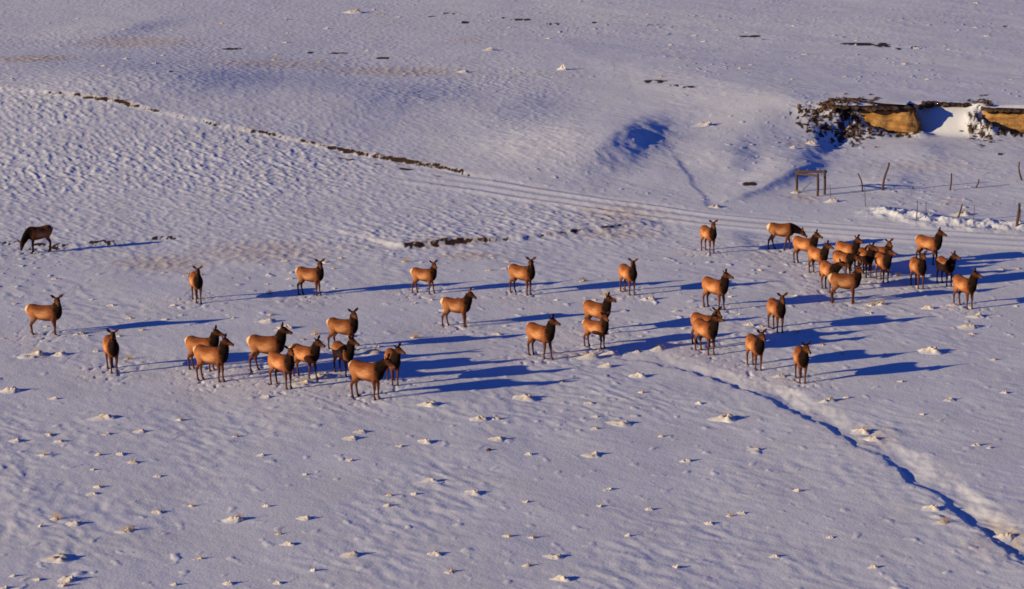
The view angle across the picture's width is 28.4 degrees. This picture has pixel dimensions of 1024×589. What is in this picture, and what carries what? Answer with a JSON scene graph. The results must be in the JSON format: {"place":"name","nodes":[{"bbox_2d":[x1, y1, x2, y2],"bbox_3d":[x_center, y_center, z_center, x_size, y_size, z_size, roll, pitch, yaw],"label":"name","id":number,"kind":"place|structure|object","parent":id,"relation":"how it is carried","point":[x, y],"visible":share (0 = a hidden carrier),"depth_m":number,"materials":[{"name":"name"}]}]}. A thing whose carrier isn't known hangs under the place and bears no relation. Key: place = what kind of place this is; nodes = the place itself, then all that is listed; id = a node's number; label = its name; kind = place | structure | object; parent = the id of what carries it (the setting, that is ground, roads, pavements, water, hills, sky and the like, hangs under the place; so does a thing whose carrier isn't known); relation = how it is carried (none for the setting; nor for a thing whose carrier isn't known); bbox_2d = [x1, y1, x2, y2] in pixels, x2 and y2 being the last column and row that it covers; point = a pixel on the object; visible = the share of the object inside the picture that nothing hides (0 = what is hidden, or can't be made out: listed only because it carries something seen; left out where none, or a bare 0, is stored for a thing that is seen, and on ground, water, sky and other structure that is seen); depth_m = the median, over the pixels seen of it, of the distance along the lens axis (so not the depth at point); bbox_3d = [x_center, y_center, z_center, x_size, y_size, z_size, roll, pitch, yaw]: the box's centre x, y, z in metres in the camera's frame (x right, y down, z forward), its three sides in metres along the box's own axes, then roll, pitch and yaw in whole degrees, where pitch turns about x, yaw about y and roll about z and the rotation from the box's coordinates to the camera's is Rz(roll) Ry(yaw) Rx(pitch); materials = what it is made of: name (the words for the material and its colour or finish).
{"place":"outdoors","nodes":[
{"label":"outdoors","id":0,"kind":"place"},
{"bbox_2d":[0,0,1023,588],"bbox_3d":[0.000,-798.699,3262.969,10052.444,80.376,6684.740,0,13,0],"label":"snow field","id":1,"kind":"structure","parent":0,"point":[238,166],"depth_m":102.52,"materials":[{"name":"snow"}]},
{"bbox_2d":[0,386,22,393],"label":"snow tussock","id":2,"kind":"object","parent":1,"relation":"on","point":[11,390],"visible":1,"depth_m":85.71,"materials":[{"name":"snow"}]},
{"bbox_2d":[8,438,22,442],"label":"snow tussock","id":3,"kind":"object","parent":1,"relation":"on","point":[17,440],"visible":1,"depth_m":78.90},
{"bbox_2d":[17,348,49,358],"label":"snow tussock","id":4,"kind":"object","parent":1,"relation":"on","point":[36,354],"visible":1,"depth_m":91.08,"materials":[{"name":"snow"}]},
{"bbox_2d":[17,225,52,253],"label":"elk","id":5,"kind":"object","parent":1,"relation":"on","point":[32,234],"visible":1,"depth_m":112.17},
{"bbox_2d":[25,294,63,334],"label":"elk","id":6,"kind":"object","parent":1,"relation":"on","point":[52,313],"visible":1,"depth_m":94.54},
{"bbox_2d":[49,512,61,520],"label":"snow tussock","id":7,"kind":"object","parent":1,"relation":"on","point":[55,517],"visible":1,"depth_m":70.25,"materials":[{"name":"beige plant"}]},
{"bbox_2d":[40,553,73,563],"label":"snow tussock","id":8,"kind":"object","parent":1,"relation":"on","point":[61,558],"visible":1,"depth_m":66.42,"materials":[{"name":"snow"}]},
{"bbox_2d":[49,351,68,356],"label":"snow tussock","id":9,"kind":"object","parent":1,"relation":"on","point":[60,353],"visible":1,"depth_m":91.33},
{"bbox_2d":[57,575,77,582],"bbox_3d":[-14.233,9.078,64.683,1.380,0.227,0.839,-1,14,-4],"label":"snow tussock","id":10,"kind":"object","parent":1,"relation":"on","point":[67,579],"visible":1,"depth_m":64.64,"materials":[{"name":"snow"}]},
{"bbox_2d":[65,521,82,526],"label":"snow tussock","id":11,"kind":"object","parent":1,"relation":"on","point":[74,523],"visible":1,"depth_m":69.73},
{"bbox_2d":[78,414,116,422],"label":"snow tussock","id":12,"kind":"object","parent":1,"relation":"on","point":[102,417],"visible":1,"depth_m":81.80,"materials":[{"name":"snow"}]},
{"bbox_2d":[102,329,118,373],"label":"elk","id":13,"kind":"object","parent":1,"relation":"on","point":[110,344],"visible":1,"depth_m":88.19},
{"bbox_2d":[114,523,135,533],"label":"snow tussock","id":14,"kind":"object","parent":1,"relation":"on","point":[127,530],"visible":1,"depth_m":69.10,"materials":[{"name":"snow"}]},
{"bbox_2d":[152,508,163,514],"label":"snow tussock","id":15,"kind":"object","parent":1,"relation":"on","point":[158,511],"visible":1,"depth_m":71.03,"materials":[{"name":"snow"}]},
{"bbox_2d":[189,266,202,303],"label":"elk","id":16,"kind":"object","parent":1,"relation":"on","point":[196,280],"visible":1,"depth_m":100.70},
{"bbox_2d":[184,325,223,371],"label":"elk","id":17,"kind":"object","parent":1,"relation":"on","point":[211,340],"visible":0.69,"depth_m":88.64},
{"bbox_2d":[193,333,233,382],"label":"elk","id":18,"kind":"object","parent":1,"relation":"on","point":[216,356],"visible":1,"depth_m":86.90},
{"bbox_2d":[222,512,245,523],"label":"snow tussock","id":19,"kind":"object","parent":1,"relation":"on","point":[236,519],"visible":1,"depth_m":70.16,"materials":[{"name":"snow"}]},
{"bbox_2d":[258,318,277,323],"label":"snow tussock","id":20,"kind":"object","parent":1,"relation":"on","point":[268,321],"visible":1,"depth_m":97.16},
{"bbox_2d":[246,322,292,371],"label":"elk","id":21,"kind":"object","parent":1,"relation":"on","point":[257,344],"visible":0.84,"depth_m":88.34},
{"bbox_2d":[268,344,295,389],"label":"elk","id":22,"kind":"object","parent":1,"relation":"on","point":[283,363],"visible":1,"depth_m":85.85},
{"bbox_2d":[276,324,294,329],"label":"snow tussock","id":23,"kind":"object","parent":1,"relation":"on","point":[288,326],"visible":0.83,"depth_m":95.96,"materials":[{"name":"snow"}]},
{"bbox_2d":[278,541,295,545],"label":"snow tussock","id":24,"kind":"object","parent":1,"relation":"on","point":[287,543],"visible":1,"depth_m":67.78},
{"bbox_2d":[295,515,311,520],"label":"snow tussock","id":25,"kind":"object","parent":1,"relation":"on","point":[305,518],"visible":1,"depth_m":70.24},
{"bbox_2d":[289,377,319,386],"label":"snow tussock","id":26,"kind":"object","parent":1,"relation":"on","point":[304,382],"visible":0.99,"depth_m":86.76,"materials":[{"name":"snow"}]},
{"bbox_2d":[290,335,325,379],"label":"elk","id":27,"kind":"object","parent":1,"relation":"on","point":[309,355],"visible":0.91,"depth_m":87.28},
{"bbox_2d":[295,258,324,295],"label":"elk","id":28,"kind":"object","parent":1,"relation":"on","point":[314,275],"visible":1,"depth_m":102.38},
{"bbox_2d":[310,372,333,378],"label":"snow tussock","id":29,"kind":"object","parent":1,"relation":"on","point":[324,375],"visible":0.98,"depth_m":87.84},
{"bbox_2d":[326,308,357,348],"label":"elk","id":30,"kind":"object","parent":1,"relation":"on","point":[348,327],"visible":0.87,"depth_m":91.84},
{"bbox_2d":[332,334,359,376],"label":"elk","id":31,"kind":"object","parent":1,"relation":"on","point":[342,351],"visible":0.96,"depth_m":87.64},
{"bbox_2d":[340,550,359,558],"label":"snow tussock","id":32,"kind":"object","parent":1,"relation":"on","point":[352,554],"visible":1,"depth_m":66.73,"materials":[{"name":"snow"}]},
{"bbox_2d":[342,434,358,440],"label":"snow tussock","id":33,"kind":"object","parent":1,"relation":"on","point":[352,437],"visible":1,"depth_m":79.23,"materials":[{"name":"snow"}]},
{"bbox_2d":[341,8,362,13],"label":"snow tussock","id":34,"kind":"object","parent":1,"relation":"on","point":[355,11],"visible":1,"depth_m":223.20,"materials":[{"name":"snow"}]},
{"bbox_2d":[352,429,366,433],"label":"snow tussock","id":35,"kind":"object","parent":1,"relation":"on","point":[361,431],"visible":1,"depth_m":80.06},
{"bbox_2d":[357,345,383,356],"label":"snow tussock","id":36,"kind":"object","parent":1,"relation":"on","point":[374,351],"visible":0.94,"depth_m":91.47,"materials":[{"name":"snow"}]},
{"bbox_2d":[348,353,395,400],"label":"elk","id":37,"kind":"object","parent":1,"relation":"on","point":[373,372],"visible":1,"depth_m":84.17},
{"bbox_2d":[384,342,405,385],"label":"elk","id":38,"kind":"object","parent":1,"relation":"on","point":[396,353],"visible":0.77,"depth_m":86.11},
{"bbox_2d":[410,260,437,293],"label":"elk","id":39,"kind":"object","parent":1,"relation":"on","point":[429,275],"visible":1,"depth_m":102.80},
{"bbox_2d":[417,439,432,443],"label":"snow tussock","id":40,"kind":"object","parent":1,"relation":"on","point":[425,441],"visible":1,"depth_m":78.82,"materials":[{"name":"snow"}]},
{"bbox_2d":[416,400,438,406],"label":"snow tussock","id":41,"kind":"object","parent":1,"relation":"on","point":[432,403],"visible":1,"depth_m":83.60,"materials":[{"name":"snow"}]},
{"bbox_2d":[413,477,443,484],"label":"snow tussock","id":42,"kind":"object","parent":1,"relation":"on","point":[428,480],"visible":1,"depth_m":74.16,"materials":[{"name":"snow"}]},
{"bbox_2d":[427,549,442,556],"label":"snow tussock","id":43,"kind":"object","parent":1,"relation":"on","point":[436,554],"visible":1,"depth_m":66.85,"materials":[{"name":"snow"}]},
{"bbox_2d":[440,287,476,326],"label":"elk","id":44,"kind":"object","parent":1,"relation":"on","point":[462,306],"visible":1,"depth_m":96.36},
{"bbox_2d":[464,490,482,496],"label":"snow tussock","id":45,"kind":"object","parent":1,"relation":"on","point":[476,493],"visible":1,"depth_m":72.93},
{"bbox_2d":[469,415,488,421],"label":"snow tussock","id":46,"kind":"object","parent":1,"relation":"on","point":[480,418],"visible":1,"depth_m":81.67,"materials":[{"name":"snow"}]},
{"bbox_2d":[488,436,505,441],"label":"snow tussock","id":47,"kind":"object","parent":1,"relation":"on","point":[498,439],"visible":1,"depth_m":79.14,"materials":[{"name":"snow"}]},
{"bbox_2d":[508,257,535,295],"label":"elk","id":48,"kind":"object","parent":1,"relation":"on","point":[526,274],"visible":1,"depth_m":102.61},
{"bbox_2d":[512,394,540,402],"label":"snow tussock","id":49,"kind":"object","parent":1,"relation":"on","point":[530,398],"visible":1,"depth_m":84.59,"materials":[{"name":"snow"}]},
{"bbox_2d":[526,314,560,359],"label":"elk","id":50,"kind":"object","parent":1,"relation":"on","point":[545,335],"visible":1,"depth_m":90.64},
{"bbox_2d":[542,554,564,559],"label":"snow tussock","id":51,"kind":"object","parent":1,"relation":"on","point":[556,556],"visible":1,"depth_m":66.63,"materials":[{"name":"snow"}]},
{"bbox_2d":[548,575,571,581],"bbox_3d":[1.482,9.064,64.745,1.415,0.192,0.626,3,14,10],"label":"snow tussock","id":52,"kind":"object","parent":1,"relation":"on","point":[561,578],"visible":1,"depth_m":64.64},
{"bbox_2d":[576,349,601,359],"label":"snow tussock","id":53,"kind":"object","parent":1,"relation":"on","point":[592,355],"visible":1,"depth_m":91.07,"materials":[{"name":"snow"}]},
{"bbox_2d":[580,451,600,457],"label":"snow tussock","id":54,"kind":"object","parent":1,"relation":"on","point":[595,454],"visible":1,"depth_m":77.30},
{"bbox_2d":[582,311,609,348],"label":"elk","id":55,"kind":"object","parent":1,"relation":"on","point":[599,328],"visible":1,"depth_m":92.61},
{"bbox_2d":[583,292,616,334],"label":"elk","id":56,"kind":"object","parent":1,"relation":"on","point":[591,308],"visible":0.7,"depth_m":94.97},
{"bbox_2d":[598,362,612,367],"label":"snow tussock","id":57,"kind":"object","parent":1,"relation":"on","point":[608,365],"visible":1,"depth_m":89.64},
{"bbox_2d":[598,351,622,357],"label":"snow tussock","id":58,"kind":"object","parent":1,"relation":"on","point":[616,354],"visible":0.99,"depth_m":91.71,"materials":[{"name":"snow"}]},
{"bbox_2d":[605,420,632,427],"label":"snow tussock","id":59,"kind":"object","parent":1,"relation":"on","point":[625,423],"visible":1,"depth_m":81.23,"materials":[{"name":"snow"}]},
{"bbox_2d":[618,258,638,295],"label":"elk","id":60,"kind":"object","parent":1,"relation":"on","point":[627,273],"visible":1,"depth_m":102.59},
{"bbox_2d":[629,372,647,377],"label":"snow tussock","id":61,"kind":"object","parent":1,"relation":"on","point":[639,375],"visible":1,"depth_m":88.09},
{"bbox_2d":[639,295,655,300],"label":"snow tussock","id":62,"kind":"object","parent":1,"relation":"on","point":[651,298],"visible":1,"depth_m":101.76,"materials":[{"name":"snow"}]},
{"bbox_2d":[645,344,665,351],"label":"snow tussock","id":63,"kind":"object","parent":1,"relation":"on","point":[657,348],"visible":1,"depth_m":92.48,"materials":[{"name":"snow"}]},
{"bbox_2d":[679,458,691,462],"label":"snow tussock","id":64,"kind":"object","parent":1,"relation":"on","point":[688,460],"visible":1,"depth_m":76.69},
{"bbox_2d":[690,121,716,127],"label":"snow tussock","id":65,"kind":"object","parent":1,"relation":"on","point":[703,124],"visible":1,"depth_m":150.71,"materials":[{"name":"snow"}]},
{"bbox_2d":[690,306,721,347],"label":"elk","id":66,"kind":"object","parent":1,"relation":"on","point":[696,315],"visible":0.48,"depth_m":92.96},
{"bbox_2d":[693,311,724,355],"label":"elk","id":67,"kind":"object","parent":1,"relation":"on","point":[708,331],"visible":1,"depth_m":91.42},
{"bbox_2d":[700,220,717,253],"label":"elk","id":68,"kind":"object","parent":1,"relation":"on","point":[709,234],"visible":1,"depth_m":112.06},
{"bbox_2d":[702,265,733,309],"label":"elk","id":69,"kind":"object","parent":1,"relation":"on","point":[717,287],"visible":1,"depth_m":99.39},
{"bbox_2d":[707,411,736,422],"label":"snow tussock","id":70,"kind":"object","parent":1,"relation":"on","point":[728,418],"visible":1,"depth_m":81.82,"materials":[{"name":"snow"}]},
{"bbox_2d":[745,329,766,370],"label":"elk","id":71,"kind":"object","parent":1,"relation":"on","point":[754,345],"visible":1,"depth_m":88.97},
{"bbox_2d":[766,292,787,332],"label":"elk","id":72,"kind":"object","parent":1,"relation":"on","point":[775,308],"visible":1,"depth_m":95.23},
{"bbox_2d":[771,374,787,377],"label":"snow tussock","id":73,"kind":"object","parent":1,"relation":"on","point":[781,376],"visible":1,"depth_m":88.01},
{"bbox_2d":[767,222,807,249],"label":"elk","id":74,"kind":"object","parent":1,"relation":"on","point":[787,230],"visible":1,"depth_m":113.14},
{"bbox_2d":[793,341,810,383],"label":"elk","id":75,"kind":"object","parent":1,"relation":"on","point":[800,357],"visible":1,"depth_m":86.78},
{"bbox_2d":[792,229,822,262],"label":"elk","id":76,"kind":"object","parent":1,"relation":"on","point":[801,243],"visible":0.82,"depth_m":109.49},
{"bbox_2d":[795,170,826,195],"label":"timber brace","id":77,"kind":"object","parent":1,"relation":"on","point":[801,172],"visible":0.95,"depth_m":129.81,"materials":[{"name":"brown wood"}]},
{"bbox_2d":[805,141,818,145],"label":"snow tussock","id":78,"kind":"object","parent":1,"relation":"on","point":[811,143],"visible":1,"depth_m":146.87,"materials":[{"name":"snow"}]},
{"bbox_2d":[808,240,833,275],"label":"elk","id":79,"kind":"object","parent":1,"relation":"on","point":[818,255],"visible":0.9,"depth_m":106.96},
{"bbox_2d":[818,396,836,402],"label":"snow tussock","id":80,"kind":"object","parent":1,"relation":"on","point":[829,400],"visible":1,"depth_m":84.24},
{"bbox_2d":[824,198,840,202],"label":"snow tussock","id":81,"kind":"object","parent":1,"relation":"on","point":[834,200],"visible":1,"depth_m":127.25,"materials":[{"name":"snow"}]},
{"bbox_2d":[819,258,849,292],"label":"elk","id":82,"kind":"object","parent":1,"relation":"on","point":[826,268],"visible":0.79,"depth_m":103.28},
{"bbox_2d":[828,263,863,303],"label":"elk","id":83,"kind":"object","parent":1,"relation":"on","point":[852,281],"visible":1,"depth_m":100.78},
{"bbox_2d":[832,250,861,273],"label":"elk","id":84,"kind":"object","parent":1,"relation":"on","point":[850,258],"visible":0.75,"depth_m":106.03},
{"bbox_2d":[836,234,863,270],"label":"elk","id":85,"kind":"object","parent":1,"relation":"on","point":[845,247],"visible":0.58,"depth_m":107.94},
{"bbox_2d":[849,426,870,434],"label":"snow tussock","id":86,"kind":"object","parent":1,"relation":"on","point":[862,431],"visible":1,"depth_m":80.19,"materials":[{"name":"snow"}]},
{"bbox_2d":[857,242,878,277],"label":"elk","id":87,"kind":"object","parent":1,"relation":"on","point":[866,257],"visible":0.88,"depth_m":106.48},
{"bbox_2d":[860,436,879,441],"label":"snow tussock","id":88,"kind":"object","parent":1,"relation":"on","point":[873,439],"visible":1,"depth_m":79.21,"materials":[{"name":"snow"}]},
{"bbox_2d":[863,300,886,305],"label":"snow tussock","id":89,"kind":"object","parent":1,"relation":"on","point":[881,303],"visible":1,"depth_m":100.85,"materials":[{"name":"snow"}]},
{"bbox_2d":[835,100,922,133],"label":"clay bank","id":90,"kind":"structure","parent":1,"relation":"on","point":[899,122],"depth_m":154.08,"materials":[{"name":"soil"}]},
{"bbox_2d":[828,100,936,112],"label":"turf rim","id":91,"kind":"object","parent":90,"relation":"on","point":[871,109],"visible":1,"depth_m":154.02,"materials":[{"name":"plant"}]},
{"bbox_2d":[865,238,893,271],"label":"elk","id":92,"kind":"object","parent":1,"relation":"on","point":[884,249],"visible":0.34,"depth_m":107.47},
{"bbox_2d":[881,162,889,189],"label":"fence post","id":93,"kind":"object","parent":1,"relation":"on","point":[883,181],"visible":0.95,"depth_m":130.60,"materials":[{"name":"brown wood"}]},
{"bbox_2d":[874,246,896,282],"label":"elk","id":94,"kind":"object","parent":1,"relation":"on","point":[883,261],"visible":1,"depth_m":105.48},
{"bbox_2d":[797,93,1002,147],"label":"rubble","id":95,"kind":"object","parent":1,"relation":"on","point":[829,101],"visible":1,"depth_m":153.87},
{"bbox_2d":[921,101,980,107],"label":"turf rim","id":96,"kind":"object","parent":95,"relation":"on","point":[959,104],"visible":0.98,"depth_m":156.12,"materials":[{"name":"plant"}]},
{"bbox_2d":[909,250,927,288],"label":"elk","id":97,"kind":"object","parent":1,"relation":"on","point":[917,266],"visible":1,"depth_m":103.95},
{"bbox_2d":[918,305,933,309],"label":"snow tussock","id":98,"kind":"object","parent":1,"relation":"on","point":[926,307],"visible":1,"depth_m":99.96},
{"bbox_2d":[917,346,942,354],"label":"snow tussock","id":99,"kind":"object","parent":1,"relation":"on","point":[929,350],"visible":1,"depth_m":91.78,"materials":[{"name":"snow"}]},
{"bbox_2d":[920,504,940,511],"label":"snow tussock","id":100,"kind":"object","parent":1,"relation":"on","point":[933,508],"visible":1,"depth_m":71.25,"materials":[{"name":"snow"}]},
{"bbox_2d":[915,227,946,264],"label":"elk","id":101,"kind":"object","parent":1,"relation":"on","point":[933,244],"visible":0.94,"depth_m":109.42},
{"bbox_2d":[931,516,951,524],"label":"snow tussock","id":102,"kind":"object","parent":1,"relation":"on","point":[943,521],"visible":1,"depth_m":69.89,"materials":[{"name":"snow"}]},
{"bbox_2d":[936,250,960,286],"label":"elk","id":103,"kind":"object","parent":1,"relation":"on","point":[945,265],"visible":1,"depth_m":104.65},
{"bbox_2d":[949,209,972,215],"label":"snow tussock","id":104,"kind":"object","parent":1,"relation":"on","point":[965,213],"visible":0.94,"depth_m":122.97,"materials":[{"name":"snow"}]},
{"bbox_2d":[953,267,982,308],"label":"elk","id":105,"kind":"object","parent":1,"relation":"on","point":[965,285],"visible":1,"depth_m":99.70},
{"bbox_2d":[956,323,980,329],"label":"snow tussock","id":106,"kind":"object","parent":1,"relation":"on","point":[970,326],"visible":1,"depth_m":96.36,"materials":[{"name":"snow"}]},
{"bbox_2d":[965,312,984,318],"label":"snow tussock","id":107,"kind":"object","parent":1,"relation":"on","point":[978,315],"visible":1,"depth_m":98.33,"materials":[{"name":"snow"}]},
{"bbox_2d":[982,107,1023,133],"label":"clay bank","id":108,"kind":"structure","parent":1,"relation":"on","point":[1012,121],"depth_m":154.04,"materials":[{"name":"soil"}]},
{"bbox_2d":[981,107,1023,113],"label":"turf rim","id":109,"kind":"object","parent":108,"relation":"on","point":[999,110],"visible":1,"depth_m":154.00,"materials":[{"name":"soil"}]},
{"bbox_2d":[990,531,1015,544],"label":"snow tussock","id":110,"kind":"object","parent":1,"relation":"on","point":[1007,537],"visible":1,"depth_m":68.65,"materials":[{"name":"snow"}]},
{"bbox_2d":[1015,203,1020,226],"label":"fence post","id":111,"kind":"object","parent":1,"relation":"on","point":[1018,215],"visible":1,"depth_m":118.81,"materials":[{"name":"brown wood"}]},
{"bbox_2d":[435,176,1023,250],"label":"track","id":112,"kind":"structure","parent":0,"point":[567,199],"depth_m":121.97,"materials":[{"name":"snow"}]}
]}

